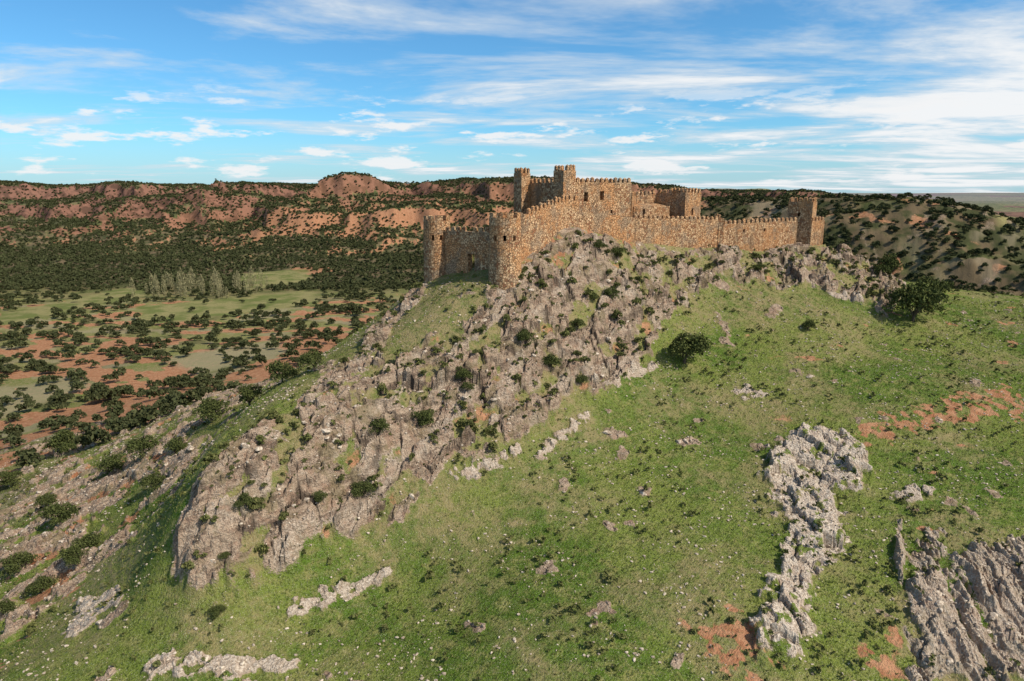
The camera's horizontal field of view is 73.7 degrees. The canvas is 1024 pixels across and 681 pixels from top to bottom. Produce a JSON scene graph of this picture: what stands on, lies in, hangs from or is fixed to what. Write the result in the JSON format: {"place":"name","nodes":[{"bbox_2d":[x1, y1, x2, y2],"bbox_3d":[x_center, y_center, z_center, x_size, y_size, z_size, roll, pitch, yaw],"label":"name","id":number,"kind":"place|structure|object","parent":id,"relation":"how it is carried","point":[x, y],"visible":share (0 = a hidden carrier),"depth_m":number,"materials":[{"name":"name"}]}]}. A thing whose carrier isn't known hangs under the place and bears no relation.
{"place":"outdoors","nodes":[
{"label":"outdoors","id":0,"kind":"place"},
{"bbox_2d":[0,173,1023,680],"bbox_3d":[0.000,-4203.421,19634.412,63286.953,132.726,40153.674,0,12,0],"label":"ground","id":1,"kind":"structure","parent":0,"point":[206,577],"depth_m":104.14,"materials":[{"name":"green plant"}]},
{"bbox_2d":[0,597,16,613],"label":"holm oak","id":2,"kind":"object","parent":1,"relation":"on","point":[6,605],"visible":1,"depth_m":94.95,"materials":[{"name":"green plant"}]},
{"bbox_2d":[0,469,24,486],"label":"holm oak","id":3,"kind":"object","parent":1,"relation":"on","point":[9,478],"visible":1,"depth_m":159.38,"materials":[{"name":"green plant"}]},
{"bbox_2d":[0,550,38,578],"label":"holm oak","id":4,"kind":"object","parent":1,"relation":"on","point":[11,565],"visible":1,"depth_m":106.56,"materials":[{"name":"green plant"}]},
{"bbox_2d":[24,574,55,593],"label":"holm oak","id":5,"kind":"object","parent":1,"relation":"on","point":[42,582],"visible":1,"depth_m":100.18,"materials":[{"name":"green plant"}]},
{"bbox_2d":[33,493,57,507],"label":"holm oak","id":6,"kind":"object","parent":1,"relation":"on","point":[46,498],"visible":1,"depth_m":130.21,"materials":[{"name":"green plant"}]},
{"bbox_2d":[38,501,80,525],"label":"holm oak","id":7,"kind":"object","parent":1,"relation":"on","point":[56,509],"visible":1,"depth_m":117.38,"materials":[{"name":"green plant"}]},
{"bbox_2d":[42,428,81,453],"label":"holm oak","id":8,"kind":"object","parent":1,"relation":"on","point":[62,442],"visible":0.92,"depth_m":181.02,"materials":[{"name":"green plant"}]},
{"bbox_2d":[60,544,86,567],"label":"holm oak","id":9,"kind":"object","parent":1,"relation":"on","point":[70,555],"visible":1,"depth_m":101.32,"materials":[{"name":"green plant"}]},
{"bbox_2d":[70,530,102,549],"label":"holm oak","id":10,"kind":"object","parent":1,"relation":"on","point":[90,540],"visible":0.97,"depth_m":106.02,"materials":[{"name":"green plant"}]},
{"bbox_2d":[95,452,124,473],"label":"holm oak","id":11,"kind":"object","parent":1,"relation":"on","point":[110,464],"visible":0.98,"depth_m":133.82,"materials":[{"name":"green plant"}]},
{"bbox_2d":[123,434,160,461],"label":"holm oak","id":12,"kind":"object","parent":1,"relation":"on","point":[141,444],"visible":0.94,"depth_m":128.66,"materials":[{"name":"green plant"}]},
{"bbox_2d":[140,472,165,492],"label":"holm oak","id":13,"kind":"object","parent":1,"relation":"on","point":[153,479],"visible":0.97,"depth_m":111.37,"materials":[{"name":"green plant"}]},
{"bbox_2d":[162,436,186,453],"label":"holm oak","id":14,"kind":"object","parent":1,"relation":"on","point":[173,445],"visible":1,"depth_m":119.73,"materials":[{"name":"green plant"}]},
{"bbox_2d":[129,266,267,297],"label":"poplar grove","id":15,"kind":"object","parent":1,"relation":"on","point":[213,280],"visible":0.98,"depth_m":583.19,"materials":[{"name":"green plant"}]},
{"bbox_2d":[191,397,230,422],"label":"holm oak","id":16,"kind":"object","parent":1,"relation":"on","point":[210,408],"visible":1,"depth_m":123.37,"materials":[{"name":"green plant"}]},
{"bbox_2d":[207,604,227,618],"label":"bush","id":17,"kind":"object","parent":1,"relation":"on","point":[215,611],"visible":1,"depth_m":79.28,"materials":[{"name":"green plant"}]},
{"bbox_2d":[217,551,230,559],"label":"bush","id":18,"kind":"object","parent":1,"relation":"on","point":[224,554],"visible":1,"depth_m":82.86,"materials":[{"name":"green plant"}]},
{"bbox_2d":[233,492,251,506],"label":"bush","id":19,"kind":"object","parent":1,"relation":"on","point":[243,500],"visible":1,"depth_m":85.26,"materials":[{"name":"green plant"}]},
{"bbox_2d":[236,383,262,405],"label":"holm oak","id":20,"kind":"object","parent":1,"relation":"on","point":[247,394],"visible":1,"depth_m":115.73,"materials":[{"name":"green plant"}]},
{"bbox_2d":[264,360,297,381],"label":"holm oak","id":21,"kind":"object","parent":1,"relation":"on","point":[276,369],"visible":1,"depth_m":112.55,"materials":[{"name":"green plant"}]},
{"bbox_2d":[298,348,327,370],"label":"holm oak","id":22,"kind":"object","parent":1,"relation":"on","point":[309,357],"visible":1,"depth_m":109.06,"materials":[{"name":"green plant"}]},
{"bbox_2d":[311,490,327,501],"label":"bush","id":23,"kind":"object","parent":1,"relation":"on","point":[320,495],"visible":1,"depth_m":89.81,"materials":[{"name":"green plant"}]},
{"bbox_2d":[350,481,376,497],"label":"holm oak","id":24,"kind":"object","parent":1,"relation":"on","point":[358,488],"visible":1,"depth_m":93.30,"materials":[{"name":"green plant"}]},
{"bbox_2d":[368,417,389,434],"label":"holm oak","id":25,"kind":"object","parent":1,"relation":"on","point":[381,423],"visible":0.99,"depth_m":98.12,"materials":[{"name":"green plant"}]},
{"bbox_2d":[410,408,434,425],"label":"holm oak","id":26,"kind":"object","parent":1,"relation":"on","point":[427,414],"visible":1,"depth_m":102.44,"materials":[{"name":"green plant"}]},
{"bbox_2d":[0,171,866,290],"bbox_3d":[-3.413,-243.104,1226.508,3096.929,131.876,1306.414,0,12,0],"label":"hill woodland","id":27,"kind":"object","parent":1,"relation":"on","point":[88,252],"visible":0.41,"depth_m":1029.52,"materials":[{"name":"green plant"}]},
{"bbox_2d":[454,365,472,380],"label":"holm oak","id":28,"kind":"object","parent":1,"relation":"on","point":[462,372],"visible":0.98,"depth_m":109.13,"materials":[{"name":"green plant"}]},
{"bbox_2d":[460,381,474,391],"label":"bush","id":29,"kind":"object","parent":1,"relation":"on","point":[468,385],"visible":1,"depth_m":108.52,"materials":[{"name":"green plant"}]},
{"bbox_2d":[0,192,1023,467],"bbox_3d":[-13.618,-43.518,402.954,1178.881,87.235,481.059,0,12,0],"label":"valley oak woodland","id":30,"kind":"object","parent":1,"relation":"on","point":[172,400],"visible":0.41,"depth_m":393.66,"materials":[{"name":"green plant"}]},
{"bbox_2d":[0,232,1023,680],"bbox_3d":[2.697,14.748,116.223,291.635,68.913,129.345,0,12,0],"label":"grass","id":31,"kind":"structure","parent":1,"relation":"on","point":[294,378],"depth_m":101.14,"materials":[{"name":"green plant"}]},
{"bbox_2d":[0,238,1023,680],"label":"shrubs","id":32,"kind":"object","parent":1,"relation":"on","point":[576,606],"visible":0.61,"depth_m":100.40,"materials":[{"name":"green plant"}]},
{"bbox_2d":[0,227,1023,680],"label":"stones","id":33,"kind":"object","parent":1,"relation":"on","point":[564,491],"visible":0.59,"depth_m":100.34,"materials":[{"name":"grey stone"}]},
{"bbox_2d":[0,230,1023,677],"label":"boulders","id":34,"kind":"object","parent":1,"relation":"on","point":[464,396],"visible":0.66,"depth_m":99.85,"materials":[{"name":"stone"}]},
{"bbox_2d":[516,329,536,345],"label":"holm oak","id":35,"kind":"object","parent":1,"relation":"on","point":[524,334],"visible":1,"depth_m":118.25,"materials":[{"name":"green plant"}]},
{"bbox_2d":[181,230,905,575],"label":"rock shrubs","id":36,"kind":"object","parent":1,"relation":"on","point":[253,504],"visible":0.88,"depth_m":114.98,"materials":[{"name":"green plant"}]},
{"bbox_2d":[541,352,562,371],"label":"holm oak","id":37,"kind":"object","parent":1,"relation":"on","point":[555,360],"visible":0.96,"depth_m":118.38,"materials":[{"name":"green plant"}]},
{"bbox_2d":[570,318,585,328],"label":"holm oak","id":38,"kind":"object","parent":1,"relation":"on","point":[577,322],"visible":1,"depth_m":128.08,"materials":[{"name":"green plant"}]},
{"bbox_2d":[575,374,588,385],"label":"bush","id":39,"kind":"object","parent":1,"relation":"on","point":[581,378],"visible":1,"depth_m":119.73,"materials":[{"name":"green plant"}]},
{"bbox_2d":[589,292,599,301],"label":"bush","id":40,"kind":"object","parent":1,"relation":"on","point":[594,295],"visible":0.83,"depth_m":133.73,"materials":[{"name":"green plant"}]},
{"bbox_2d":[592,239,607,250],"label":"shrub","id":41,"kind":"object","parent":1,"relation":"on","point":[599,243],"visible":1,"depth_m":141.25,"materials":[{"name":"green plant"}]},
{"bbox_2d":[603,286,619,298],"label":"holm oak","id":42,"kind":"object","parent":1,"relation":"on","point":[608,291],"visible":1,"depth_m":136.12,"materials":[{"name":"green plant"}]},
{"bbox_2d":[610,245,627,258],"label":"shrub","id":43,"kind":"object","parent":1,"relation":"on","point":[617,250],"visible":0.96,"depth_m":145.24,"materials":[{"name":"green plant"}]},
{"bbox_2d":[423,164,824,289],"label":"castle","id":44,"kind":"structure","parent":1,"relation":"on","point":[502,246],"depth_m":152.06,"materials":[{"name":"stone"}]},
{"bbox_2d":[668,331,711,363],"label":"holm oak","id":45,"kind":"object","parent":1,"relation":"on","point":[698,343],"visible":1,"depth_m":132.39,"materials":[{"name":"green plant"}]},
{"bbox_2d":[752,263,765,271],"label":"holm oak","id":46,"kind":"object","parent":1,"relation":"on","point":[757,266],"visible":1,"depth_m":163.31,"materials":[{"name":"green plant"}]},
{"bbox_2d":[801,319,816,330],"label":"holm oak","id":47,"kind":"object","parent":1,"relation":"on","point":[808,323],"visible":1,"depth_m":148.32,"materials":[{"name":"green plant"}]},
{"bbox_2d":[874,251,904,277],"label":"holm oak","id":48,"kind":"object","parent":1,"relation":"on","point":[890,265],"visible":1,"depth_m":176.87,"materials":[{"name":"green plant"}]},
{"bbox_2d":[885,280,948,321],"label":"holm oak","id":49,"kind":"object","parent":1,"relation":"on","point":[920,295],"visible":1,"depth_m":156.81,"materials":[{"name":"green plant"}]},
{"bbox_2d":[916,276,954,294],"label":"holm oak","id":50,"kind":"object","parent":1,"relation":"on","point":[935,284],"visible":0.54,"depth_m":168.17,"materials":[{"name":"green plant"}]},
{"bbox_2d":[0,0,1023,192],"label":"sky","id":51,"kind":"structure","parent":0,"point":[834,96],"materials":[{"name":"blue"}]}
]}

